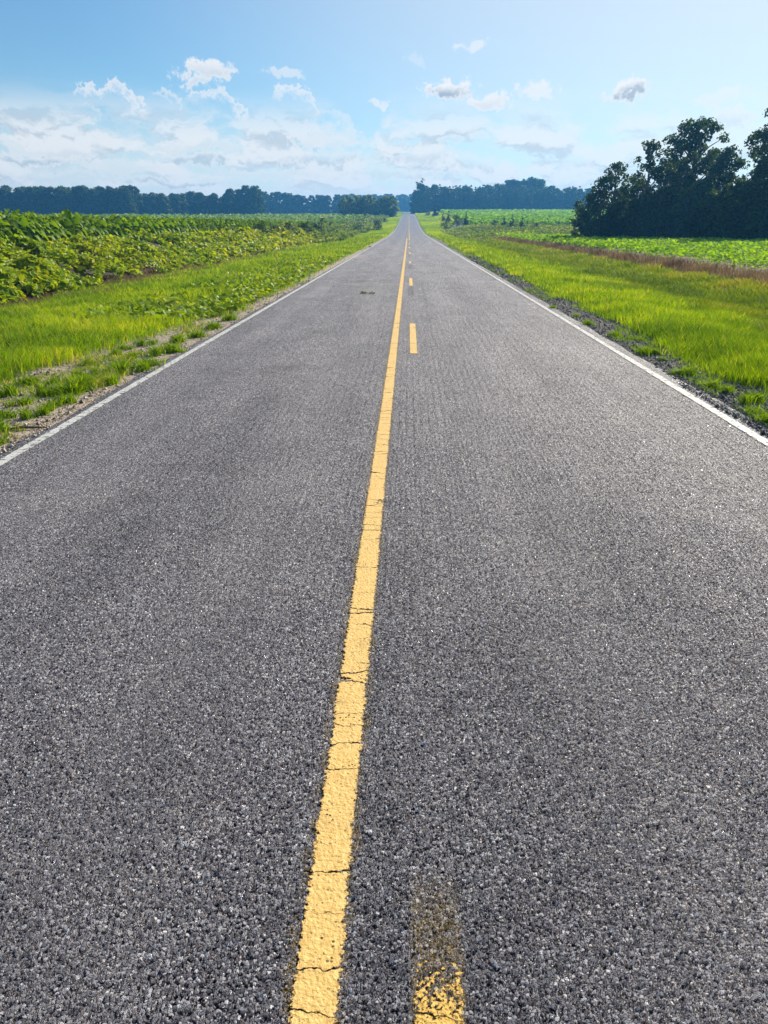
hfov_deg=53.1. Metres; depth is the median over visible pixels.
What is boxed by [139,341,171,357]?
grass tuft
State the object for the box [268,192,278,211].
wood tree
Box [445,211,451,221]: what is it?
cedar bush
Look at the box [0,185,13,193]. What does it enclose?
wood tree
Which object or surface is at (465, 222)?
cedar bush
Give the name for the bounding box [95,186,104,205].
wood tree
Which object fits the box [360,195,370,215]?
clump tree
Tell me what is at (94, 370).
grass tuft
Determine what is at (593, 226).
grove tree
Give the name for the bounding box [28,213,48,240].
tobacco plant
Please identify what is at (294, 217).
tobacco crop
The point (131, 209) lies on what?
wood tree
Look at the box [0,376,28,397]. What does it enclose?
grass tuft
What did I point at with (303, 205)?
wood tree
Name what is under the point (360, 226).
brush bush
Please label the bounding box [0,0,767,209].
sky
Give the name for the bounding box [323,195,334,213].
wood tree
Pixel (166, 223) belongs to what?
tobacco plant
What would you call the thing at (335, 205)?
wood tree
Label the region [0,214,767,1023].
road
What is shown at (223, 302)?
vine cover
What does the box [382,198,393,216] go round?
clump tree
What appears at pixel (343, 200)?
clump tree
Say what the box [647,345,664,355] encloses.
grass tuft
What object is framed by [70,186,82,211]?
wood tree
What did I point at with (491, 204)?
tree
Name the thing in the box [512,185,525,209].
tree
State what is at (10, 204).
wood tree
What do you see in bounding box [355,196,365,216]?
clump tree
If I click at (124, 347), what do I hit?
grass tuft
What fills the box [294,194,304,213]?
wood tree
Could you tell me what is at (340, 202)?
wood tree
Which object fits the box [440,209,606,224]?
field crop
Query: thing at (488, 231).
weed strip
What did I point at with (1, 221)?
tobacco plant
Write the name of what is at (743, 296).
ditch weeds
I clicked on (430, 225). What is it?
grass verge
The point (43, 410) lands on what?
grass tuft
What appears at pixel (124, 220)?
tobacco plant
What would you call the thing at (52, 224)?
tobacco plant
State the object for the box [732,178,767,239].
young tree
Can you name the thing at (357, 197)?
clump tree
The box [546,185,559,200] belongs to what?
wood tree
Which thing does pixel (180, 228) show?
tobacco plant
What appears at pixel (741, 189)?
young tree
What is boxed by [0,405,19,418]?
grass tuft
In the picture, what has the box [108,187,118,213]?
wood tree
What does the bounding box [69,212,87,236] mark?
tobacco plant
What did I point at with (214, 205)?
wood tree
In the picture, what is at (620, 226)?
young tree
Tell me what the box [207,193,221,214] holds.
wood tree
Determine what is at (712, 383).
grass tuft
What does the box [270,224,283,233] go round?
dark bush
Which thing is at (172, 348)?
grass tuft
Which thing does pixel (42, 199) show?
wood tree
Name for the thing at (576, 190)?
wood tree
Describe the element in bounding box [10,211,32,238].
tobacco plant
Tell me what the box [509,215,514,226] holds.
cedar bush
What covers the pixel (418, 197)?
wood tree
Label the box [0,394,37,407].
grass tuft
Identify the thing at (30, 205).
wood tree
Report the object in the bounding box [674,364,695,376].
grass tuft
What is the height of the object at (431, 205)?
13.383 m
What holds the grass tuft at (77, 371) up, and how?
on the ground at (85, 401)
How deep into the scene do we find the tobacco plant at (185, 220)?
54.46 m
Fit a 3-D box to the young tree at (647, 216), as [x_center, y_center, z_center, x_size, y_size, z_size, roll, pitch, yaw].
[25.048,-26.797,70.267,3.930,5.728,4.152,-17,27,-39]
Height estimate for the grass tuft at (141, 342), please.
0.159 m
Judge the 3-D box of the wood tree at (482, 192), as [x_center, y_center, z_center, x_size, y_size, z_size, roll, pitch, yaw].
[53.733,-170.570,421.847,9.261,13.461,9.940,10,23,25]
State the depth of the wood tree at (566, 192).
420.68 m
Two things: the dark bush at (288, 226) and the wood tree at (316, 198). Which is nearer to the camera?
the dark bush at (288, 226)
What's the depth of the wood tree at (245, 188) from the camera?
359.07 m
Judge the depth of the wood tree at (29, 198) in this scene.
328.29 m
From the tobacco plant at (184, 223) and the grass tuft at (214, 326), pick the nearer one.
the grass tuft at (214, 326)
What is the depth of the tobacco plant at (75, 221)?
35.89 m
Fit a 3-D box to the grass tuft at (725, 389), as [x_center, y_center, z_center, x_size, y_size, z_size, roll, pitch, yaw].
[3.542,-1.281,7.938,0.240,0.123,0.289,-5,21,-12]
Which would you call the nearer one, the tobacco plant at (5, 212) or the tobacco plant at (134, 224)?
the tobacco plant at (5, 212)
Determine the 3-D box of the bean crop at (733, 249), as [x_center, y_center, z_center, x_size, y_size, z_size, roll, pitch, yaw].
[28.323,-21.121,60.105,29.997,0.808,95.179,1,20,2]
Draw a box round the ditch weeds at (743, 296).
[454,234,767,332]
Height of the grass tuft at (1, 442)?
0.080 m
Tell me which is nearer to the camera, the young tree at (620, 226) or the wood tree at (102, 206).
the young tree at (620, 226)
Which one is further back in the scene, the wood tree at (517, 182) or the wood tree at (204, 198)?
the wood tree at (517, 182)
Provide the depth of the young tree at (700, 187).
67.96 m
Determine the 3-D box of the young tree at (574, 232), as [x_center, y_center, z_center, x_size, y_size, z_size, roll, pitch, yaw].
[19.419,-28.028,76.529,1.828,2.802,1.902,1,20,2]
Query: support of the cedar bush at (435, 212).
on the ground at (85, 401)
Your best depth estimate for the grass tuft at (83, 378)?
8.11 m
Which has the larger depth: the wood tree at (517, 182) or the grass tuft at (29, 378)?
the wood tree at (517, 182)
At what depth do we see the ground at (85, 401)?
12.14 m
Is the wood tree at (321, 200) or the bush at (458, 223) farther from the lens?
the wood tree at (321, 200)
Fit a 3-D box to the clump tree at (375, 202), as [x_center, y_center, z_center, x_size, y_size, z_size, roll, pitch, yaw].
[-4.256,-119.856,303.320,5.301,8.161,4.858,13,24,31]
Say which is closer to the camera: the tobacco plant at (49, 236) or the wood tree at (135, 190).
the tobacco plant at (49, 236)
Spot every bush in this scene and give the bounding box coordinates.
[253,222,270,233]
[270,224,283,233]
[284,221,301,234]
[297,221,314,231]
[311,218,331,232]
[353,222,363,231]
[371,219,382,230]
[432,204,438,215]
[440,221,450,229]
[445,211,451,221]
[449,214,463,226]
[463,213,468,225]
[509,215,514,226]
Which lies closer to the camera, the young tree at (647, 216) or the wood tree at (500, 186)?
the young tree at (647, 216)
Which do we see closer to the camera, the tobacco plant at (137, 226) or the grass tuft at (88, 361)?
the grass tuft at (88, 361)
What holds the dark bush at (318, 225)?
on the ground at (85, 401)
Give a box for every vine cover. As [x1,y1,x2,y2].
[0,226,316,304]
[33,254,343,327]
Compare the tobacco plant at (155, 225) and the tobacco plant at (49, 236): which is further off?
the tobacco plant at (155, 225)
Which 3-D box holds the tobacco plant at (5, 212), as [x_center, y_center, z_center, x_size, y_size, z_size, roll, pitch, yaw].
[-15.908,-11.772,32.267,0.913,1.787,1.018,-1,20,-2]
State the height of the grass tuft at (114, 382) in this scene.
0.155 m
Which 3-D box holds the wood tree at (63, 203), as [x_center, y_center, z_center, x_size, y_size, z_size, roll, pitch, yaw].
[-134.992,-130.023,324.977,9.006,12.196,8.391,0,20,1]
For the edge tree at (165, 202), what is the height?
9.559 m
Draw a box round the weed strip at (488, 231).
[440,222,589,239]
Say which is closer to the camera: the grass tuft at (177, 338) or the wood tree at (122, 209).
the grass tuft at (177, 338)
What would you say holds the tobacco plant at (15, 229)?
on the ground at (85, 401)
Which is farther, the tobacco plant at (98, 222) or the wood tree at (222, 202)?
the wood tree at (222, 202)
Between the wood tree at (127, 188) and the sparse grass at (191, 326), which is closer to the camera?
the sparse grass at (191, 326)
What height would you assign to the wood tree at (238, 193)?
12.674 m
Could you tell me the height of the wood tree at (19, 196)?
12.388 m
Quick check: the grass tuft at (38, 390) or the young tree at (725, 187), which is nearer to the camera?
the grass tuft at (38, 390)
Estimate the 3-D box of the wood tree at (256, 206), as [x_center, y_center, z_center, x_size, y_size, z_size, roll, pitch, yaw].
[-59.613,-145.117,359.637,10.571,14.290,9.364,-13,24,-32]
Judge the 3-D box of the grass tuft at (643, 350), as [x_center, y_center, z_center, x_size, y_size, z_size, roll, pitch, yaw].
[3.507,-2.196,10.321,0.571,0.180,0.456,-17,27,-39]
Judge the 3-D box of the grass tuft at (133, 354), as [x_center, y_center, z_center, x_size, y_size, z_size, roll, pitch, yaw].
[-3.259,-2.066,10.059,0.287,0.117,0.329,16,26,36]
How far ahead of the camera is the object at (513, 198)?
413.41 m
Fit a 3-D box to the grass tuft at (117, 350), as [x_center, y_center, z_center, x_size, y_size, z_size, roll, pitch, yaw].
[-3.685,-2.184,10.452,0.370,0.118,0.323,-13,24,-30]
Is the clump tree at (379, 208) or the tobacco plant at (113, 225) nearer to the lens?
the tobacco plant at (113, 225)
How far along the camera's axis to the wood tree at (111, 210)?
331.53 m
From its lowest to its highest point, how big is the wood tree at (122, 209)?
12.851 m
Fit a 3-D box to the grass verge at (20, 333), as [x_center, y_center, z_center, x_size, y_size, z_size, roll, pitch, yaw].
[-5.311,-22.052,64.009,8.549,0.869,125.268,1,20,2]
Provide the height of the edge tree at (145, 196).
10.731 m
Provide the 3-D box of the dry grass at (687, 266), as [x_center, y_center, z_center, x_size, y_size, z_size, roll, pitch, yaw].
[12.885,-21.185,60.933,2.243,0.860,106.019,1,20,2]
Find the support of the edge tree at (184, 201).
on the ground at (85, 401)
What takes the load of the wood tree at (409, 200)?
on the ground at (85, 401)
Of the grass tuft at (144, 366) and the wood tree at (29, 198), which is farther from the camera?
the wood tree at (29, 198)
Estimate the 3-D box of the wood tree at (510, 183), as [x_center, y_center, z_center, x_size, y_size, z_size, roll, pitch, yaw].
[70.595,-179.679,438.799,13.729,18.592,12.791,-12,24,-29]
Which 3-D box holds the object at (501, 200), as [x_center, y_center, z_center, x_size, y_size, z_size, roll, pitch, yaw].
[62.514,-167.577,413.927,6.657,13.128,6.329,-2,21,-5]
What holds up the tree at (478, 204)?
on the ground at (85, 401)
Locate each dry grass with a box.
[0,246,299,313]
[492,234,767,287]
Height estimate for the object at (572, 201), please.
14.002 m
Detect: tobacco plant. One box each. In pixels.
[0,209,9,231]
[0,217,12,237]
[0,219,4,239]
[3,209,24,245]
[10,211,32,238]
[21,212,40,240]
[22,211,35,226]
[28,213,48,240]
[38,215,55,240]
[43,216,61,239]
[49,213,66,237]
[56,209,71,238]
[64,210,84,237]
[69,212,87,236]
[80,216,93,235]
[82,214,100,236]
[91,217,103,236]
[94,215,108,235]
[101,218,113,235]
[105,214,117,234]
[109,214,124,238]
[117,216,131,238]
[122,216,132,235]
[127,213,136,232]
[128,215,140,232]
[131,216,145,231]
[139,217,150,231]
[143,214,156,232]
[144,217,153,233]
[152,220,159,233]
[153,217,164,232]
[160,216,170,231]
[166,218,174,231]
[169,218,179,231]
[175,217,183,232]
[178,217,187,232]
[184,219,191,232]
[187,220,195,231]
[193,217,202,230]
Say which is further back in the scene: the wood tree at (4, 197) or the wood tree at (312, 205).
the wood tree at (312, 205)
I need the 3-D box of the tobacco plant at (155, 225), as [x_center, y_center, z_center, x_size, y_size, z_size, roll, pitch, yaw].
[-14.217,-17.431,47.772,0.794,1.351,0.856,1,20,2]
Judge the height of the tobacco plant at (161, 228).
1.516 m
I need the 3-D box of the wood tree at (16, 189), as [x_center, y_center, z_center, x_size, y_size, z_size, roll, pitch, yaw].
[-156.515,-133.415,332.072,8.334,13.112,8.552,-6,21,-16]
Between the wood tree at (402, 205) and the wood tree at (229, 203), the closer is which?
the wood tree at (229, 203)
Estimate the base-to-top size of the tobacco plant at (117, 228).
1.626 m
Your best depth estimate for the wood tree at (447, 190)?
418.64 m
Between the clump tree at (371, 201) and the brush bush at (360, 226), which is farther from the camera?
the clump tree at (371, 201)
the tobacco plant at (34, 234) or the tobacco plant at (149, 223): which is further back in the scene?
the tobacco plant at (149, 223)
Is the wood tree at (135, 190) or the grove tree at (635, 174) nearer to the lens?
the grove tree at (635, 174)
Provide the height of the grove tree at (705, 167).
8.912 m
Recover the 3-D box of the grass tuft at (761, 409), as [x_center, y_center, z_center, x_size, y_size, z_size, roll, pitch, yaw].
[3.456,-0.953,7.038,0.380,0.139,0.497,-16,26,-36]
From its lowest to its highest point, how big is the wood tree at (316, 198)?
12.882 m
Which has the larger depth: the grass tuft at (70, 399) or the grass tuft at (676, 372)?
the grass tuft at (676, 372)
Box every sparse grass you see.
[0,307,223,438]
[446,245,767,424]
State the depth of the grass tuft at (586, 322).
13.31 m
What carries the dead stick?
on the ground at (85, 401)
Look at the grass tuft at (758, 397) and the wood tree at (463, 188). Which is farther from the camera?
the wood tree at (463, 188)
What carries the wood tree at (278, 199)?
on the ground at (85, 401)
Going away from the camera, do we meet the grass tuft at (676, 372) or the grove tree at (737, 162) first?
the grass tuft at (676, 372)
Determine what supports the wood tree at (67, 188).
on the ground at (85, 401)
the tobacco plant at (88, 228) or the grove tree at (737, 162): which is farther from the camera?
the grove tree at (737, 162)
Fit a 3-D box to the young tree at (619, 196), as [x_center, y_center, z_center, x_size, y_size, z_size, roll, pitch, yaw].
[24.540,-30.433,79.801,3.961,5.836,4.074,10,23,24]
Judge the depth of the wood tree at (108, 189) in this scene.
330.78 m
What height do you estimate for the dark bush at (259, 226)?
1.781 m
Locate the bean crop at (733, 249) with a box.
[495,232,767,269]
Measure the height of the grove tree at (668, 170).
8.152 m
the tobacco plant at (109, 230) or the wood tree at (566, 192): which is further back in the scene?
the wood tree at (566, 192)
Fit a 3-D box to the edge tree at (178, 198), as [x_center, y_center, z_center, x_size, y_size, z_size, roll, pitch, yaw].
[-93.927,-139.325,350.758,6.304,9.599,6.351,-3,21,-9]
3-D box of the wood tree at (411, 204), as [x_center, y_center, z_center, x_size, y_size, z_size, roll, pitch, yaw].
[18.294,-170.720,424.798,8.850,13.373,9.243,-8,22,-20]
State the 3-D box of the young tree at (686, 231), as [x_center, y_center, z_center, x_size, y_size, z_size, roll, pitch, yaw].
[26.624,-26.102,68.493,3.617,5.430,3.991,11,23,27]
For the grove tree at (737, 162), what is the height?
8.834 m
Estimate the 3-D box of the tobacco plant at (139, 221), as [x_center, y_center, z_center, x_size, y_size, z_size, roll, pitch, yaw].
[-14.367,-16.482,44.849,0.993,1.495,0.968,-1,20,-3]
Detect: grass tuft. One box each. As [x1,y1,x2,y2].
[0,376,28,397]
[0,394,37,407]
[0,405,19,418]
[0,411,18,433]
[0,434,17,444]
[9,398,54,420]
[15,373,45,386]
[20,379,58,397]
[31,399,60,410]
[38,376,102,397]
[41,374,65,384]
[41,390,84,405]
[57,369,104,390]
[66,362,93,377]
[79,359,104,366]
[88,365,110,373]
[100,347,123,355]
[101,354,163,374]
[101,371,124,386]
[105,358,131,366]
[116,343,135,349]
[124,351,141,358]
[127,337,161,346]
[131,354,166,365]
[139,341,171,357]
[155,339,187,353]
[169,332,190,342]
[183,329,208,338]
[200,319,222,329]
[221,312,241,320]
[578,318,596,325]
[607,328,621,336]
[623,334,645,340]
[632,343,661,356]
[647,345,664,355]
[667,367,686,374]
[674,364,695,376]
[696,377,723,389]
[714,382,741,393]
[735,386,767,405]
[738,401,767,414]
[743,406,767,424]
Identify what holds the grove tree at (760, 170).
on the ground at (85, 401)
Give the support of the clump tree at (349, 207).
on the ground at (85, 401)
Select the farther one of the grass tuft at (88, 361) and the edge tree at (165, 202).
the edge tree at (165, 202)
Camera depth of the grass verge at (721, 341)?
13.97 m
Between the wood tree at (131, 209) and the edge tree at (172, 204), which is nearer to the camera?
the wood tree at (131, 209)
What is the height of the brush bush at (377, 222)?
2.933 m
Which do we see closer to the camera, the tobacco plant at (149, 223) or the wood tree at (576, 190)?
the tobacco plant at (149, 223)
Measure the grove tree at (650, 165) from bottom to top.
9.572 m
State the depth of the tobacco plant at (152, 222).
46.79 m
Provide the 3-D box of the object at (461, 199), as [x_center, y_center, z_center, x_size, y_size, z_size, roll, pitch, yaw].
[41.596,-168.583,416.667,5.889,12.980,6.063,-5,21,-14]
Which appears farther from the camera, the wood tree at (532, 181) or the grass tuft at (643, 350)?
the wood tree at (532, 181)
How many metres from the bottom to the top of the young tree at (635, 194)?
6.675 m
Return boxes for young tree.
[569,219,585,242]
[610,188,632,214]
[611,201,631,236]
[618,197,646,236]
[623,181,651,229]
[631,200,658,236]
[635,185,679,236]
[661,186,704,237]
[674,177,716,237]
[692,189,733,237]
[699,182,734,237]
[709,177,758,239]
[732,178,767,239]
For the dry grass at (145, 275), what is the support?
on the ground at (85, 401)
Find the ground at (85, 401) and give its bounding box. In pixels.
[0,212,767,450]
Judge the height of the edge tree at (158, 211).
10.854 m
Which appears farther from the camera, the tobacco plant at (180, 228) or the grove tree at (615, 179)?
the grove tree at (615, 179)
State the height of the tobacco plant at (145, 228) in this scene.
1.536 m
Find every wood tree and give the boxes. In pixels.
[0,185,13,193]
[0,187,13,207]
[0,187,16,213]
[12,186,23,210]
[14,188,25,213]
[21,189,35,212]
[23,186,45,213]
[34,187,51,213]
[41,186,60,214]
[48,187,61,213]
[53,189,74,214]
[61,187,75,210]
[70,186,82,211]
[73,185,93,213]
[77,185,95,213]
[85,188,104,216]
[94,190,108,214]
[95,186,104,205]
[100,186,115,213]
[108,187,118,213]
[108,188,117,214]
[114,187,131,213]
[114,187,131,215]
[117,189,138,214]
[126,185,144,213]
[186,191,196,212]
[191,192,206,214]
[192,193,207,213]
[205,194,218,213]
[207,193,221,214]
[220,193,225,212]
[223,188,240,213]
[233,189,247,213]
[239,185,249,213]
[245,188,262,213]
[246,185,266,213]
[262,191,271,213]
[263,194,273,213]
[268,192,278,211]
[271,191,285,213]
[280,192,290,213]
[282,193,296,213]
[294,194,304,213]
[296,195,306,213]
[305,195,317,213]
[315,195,322,209]
[316,195,325,213]
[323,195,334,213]
[332,194,339,213]
[337,195,346,213]
[397,194,407,211]
[407,194,411,211]
[409,190,417,213]
[412,182,428,212]
[429,184,439,195]
[442,188,452,203]
[458,185,470,198]
[461,188,474,208]
[477,188,488,197]
[484,185,493,200]
[494,185,509,207]
[501,179,516,188]
[513,179,521,191]
[516,179,530,189]
[528,176,542,188]
[534,179,547,194]
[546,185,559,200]
[564,187,570,204]
[568,187,579,207]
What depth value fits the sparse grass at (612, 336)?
11.57 m
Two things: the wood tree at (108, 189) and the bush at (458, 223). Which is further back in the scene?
the wood tree at (108, 189)
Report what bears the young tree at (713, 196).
on the ground at (85, 401)
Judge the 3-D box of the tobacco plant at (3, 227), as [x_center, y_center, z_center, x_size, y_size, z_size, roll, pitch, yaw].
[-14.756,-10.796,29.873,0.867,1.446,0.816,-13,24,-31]
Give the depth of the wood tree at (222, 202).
360.50 m
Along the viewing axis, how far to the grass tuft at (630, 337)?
11.69 m
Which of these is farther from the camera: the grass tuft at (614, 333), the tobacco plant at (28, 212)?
the tobacco plant at (28, 212)
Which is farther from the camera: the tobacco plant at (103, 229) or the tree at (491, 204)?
the tree at (491, 204)
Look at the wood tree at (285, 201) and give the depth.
480.56 m
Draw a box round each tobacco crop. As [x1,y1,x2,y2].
[2,213,364,221]
[152,218,356,231]
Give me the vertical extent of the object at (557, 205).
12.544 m
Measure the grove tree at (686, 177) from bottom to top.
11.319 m
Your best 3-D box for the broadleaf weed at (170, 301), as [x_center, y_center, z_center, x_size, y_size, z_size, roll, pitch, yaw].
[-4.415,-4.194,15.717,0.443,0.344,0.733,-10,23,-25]
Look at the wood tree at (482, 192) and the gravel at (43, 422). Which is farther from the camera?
the wood tree at (482, 192)
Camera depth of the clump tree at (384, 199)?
302.46 m
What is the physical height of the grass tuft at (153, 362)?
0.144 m
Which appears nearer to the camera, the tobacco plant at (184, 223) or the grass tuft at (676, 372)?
the grass tuft at (676, 372)
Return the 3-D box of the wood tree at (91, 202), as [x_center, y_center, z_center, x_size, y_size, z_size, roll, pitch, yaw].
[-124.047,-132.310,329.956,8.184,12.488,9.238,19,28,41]
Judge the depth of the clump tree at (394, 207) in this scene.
303.06 m
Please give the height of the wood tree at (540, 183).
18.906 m
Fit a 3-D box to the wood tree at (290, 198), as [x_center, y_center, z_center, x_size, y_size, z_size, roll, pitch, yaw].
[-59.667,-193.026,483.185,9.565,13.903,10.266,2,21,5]
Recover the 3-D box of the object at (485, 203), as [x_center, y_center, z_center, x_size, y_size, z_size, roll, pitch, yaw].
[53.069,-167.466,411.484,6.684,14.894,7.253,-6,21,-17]
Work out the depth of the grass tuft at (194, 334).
11.85 m
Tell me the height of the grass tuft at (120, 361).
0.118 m
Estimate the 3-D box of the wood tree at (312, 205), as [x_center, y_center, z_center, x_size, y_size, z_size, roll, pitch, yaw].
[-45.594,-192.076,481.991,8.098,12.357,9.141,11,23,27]
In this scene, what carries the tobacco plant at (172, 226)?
on the ground at (85, 401)
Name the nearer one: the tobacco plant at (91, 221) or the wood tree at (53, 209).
the tobacco plant at (91, 221)
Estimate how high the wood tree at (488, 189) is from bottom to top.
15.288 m
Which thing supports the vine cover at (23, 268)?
on the ground at (85, 401)
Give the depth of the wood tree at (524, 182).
432.74 m
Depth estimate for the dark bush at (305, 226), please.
96.89 m
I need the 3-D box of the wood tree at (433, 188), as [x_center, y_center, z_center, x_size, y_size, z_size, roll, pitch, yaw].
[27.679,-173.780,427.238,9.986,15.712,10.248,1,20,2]
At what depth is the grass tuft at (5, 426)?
6.48 m
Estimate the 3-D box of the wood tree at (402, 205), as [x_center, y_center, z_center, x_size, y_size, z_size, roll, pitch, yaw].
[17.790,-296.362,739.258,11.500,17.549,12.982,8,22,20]
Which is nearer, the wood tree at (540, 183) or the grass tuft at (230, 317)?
the grass tuft at (230, 317)
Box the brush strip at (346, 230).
[272,213,388,243]
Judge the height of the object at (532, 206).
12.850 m
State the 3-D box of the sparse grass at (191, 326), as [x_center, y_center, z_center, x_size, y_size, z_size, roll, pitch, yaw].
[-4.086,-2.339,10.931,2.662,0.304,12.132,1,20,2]
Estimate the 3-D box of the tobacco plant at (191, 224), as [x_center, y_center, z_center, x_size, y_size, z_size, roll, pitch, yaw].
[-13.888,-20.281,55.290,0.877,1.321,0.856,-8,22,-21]
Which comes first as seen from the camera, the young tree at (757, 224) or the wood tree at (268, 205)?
the young tree at (757, 224)
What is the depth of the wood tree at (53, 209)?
326.46 m
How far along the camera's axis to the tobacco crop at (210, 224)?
69.65 m
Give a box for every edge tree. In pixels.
[141,193,153,213]
[145,192,158,214]
[153,193,168,214]
[158,195,172,215]
[170,194,182,213]
[172,195,184,214]
[179,193,190,214]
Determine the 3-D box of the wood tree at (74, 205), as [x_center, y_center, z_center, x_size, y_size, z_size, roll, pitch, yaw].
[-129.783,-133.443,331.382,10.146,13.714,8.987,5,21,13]
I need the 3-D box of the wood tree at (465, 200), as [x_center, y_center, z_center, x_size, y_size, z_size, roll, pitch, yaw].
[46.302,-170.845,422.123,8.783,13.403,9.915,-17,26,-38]
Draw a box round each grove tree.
[569,193,597,235]
[574,174,618,237]
[596,161,631,224]
[618,172,651,208]
[628,139,667,217]
[654,158,676,199]
[655,116,732,218]
[691,152,721,179]
[703,144,751,205]
[733,108,767,235]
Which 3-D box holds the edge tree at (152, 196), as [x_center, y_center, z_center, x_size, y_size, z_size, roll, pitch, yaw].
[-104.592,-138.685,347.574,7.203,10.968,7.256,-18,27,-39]
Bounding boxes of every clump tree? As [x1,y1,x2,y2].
[337,197,348,215]
[344,197,356,214]
[351,195,362,214]
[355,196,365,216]
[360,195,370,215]
[363,194,376,215]
[368,197,380,214]
[376,198,384,215]
[379,195,391,215]
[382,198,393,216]
[386,195,400,216]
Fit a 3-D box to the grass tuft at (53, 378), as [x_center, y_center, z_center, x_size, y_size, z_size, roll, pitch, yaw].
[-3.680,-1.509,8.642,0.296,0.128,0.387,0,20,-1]
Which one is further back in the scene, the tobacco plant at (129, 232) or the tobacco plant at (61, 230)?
the tobacco plant at (129, 232)
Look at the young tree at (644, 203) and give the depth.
72.34 m
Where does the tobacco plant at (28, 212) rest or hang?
on the ground at (85, 401)
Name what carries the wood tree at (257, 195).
on the ground at (85, 401)
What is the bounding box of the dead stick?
[3,426,45,429]
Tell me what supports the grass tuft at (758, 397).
on the ground at (85, 401)
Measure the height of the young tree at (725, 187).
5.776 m
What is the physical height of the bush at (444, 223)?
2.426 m
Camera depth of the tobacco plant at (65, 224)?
35.20 m
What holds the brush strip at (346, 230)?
on the ground at (85, 401)
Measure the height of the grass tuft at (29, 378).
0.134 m
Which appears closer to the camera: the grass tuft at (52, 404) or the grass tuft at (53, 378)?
the grass tuft at (52, 404)
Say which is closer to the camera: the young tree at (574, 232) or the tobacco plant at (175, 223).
the tobacco plant at (175, 223)
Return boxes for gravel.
[0,278,313,452]
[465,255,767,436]
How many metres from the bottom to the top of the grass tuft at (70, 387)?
0.208 m
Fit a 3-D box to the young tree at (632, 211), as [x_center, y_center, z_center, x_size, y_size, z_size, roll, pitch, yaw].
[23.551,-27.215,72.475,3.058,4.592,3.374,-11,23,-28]
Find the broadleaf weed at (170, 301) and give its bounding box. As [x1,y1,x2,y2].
[155,298,179,310]
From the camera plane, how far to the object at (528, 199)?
411.93 m
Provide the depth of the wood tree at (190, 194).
358.64 m
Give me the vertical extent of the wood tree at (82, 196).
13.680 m
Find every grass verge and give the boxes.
[0,235,386,381]
[353,211,457,237]
[433,233,767,394]

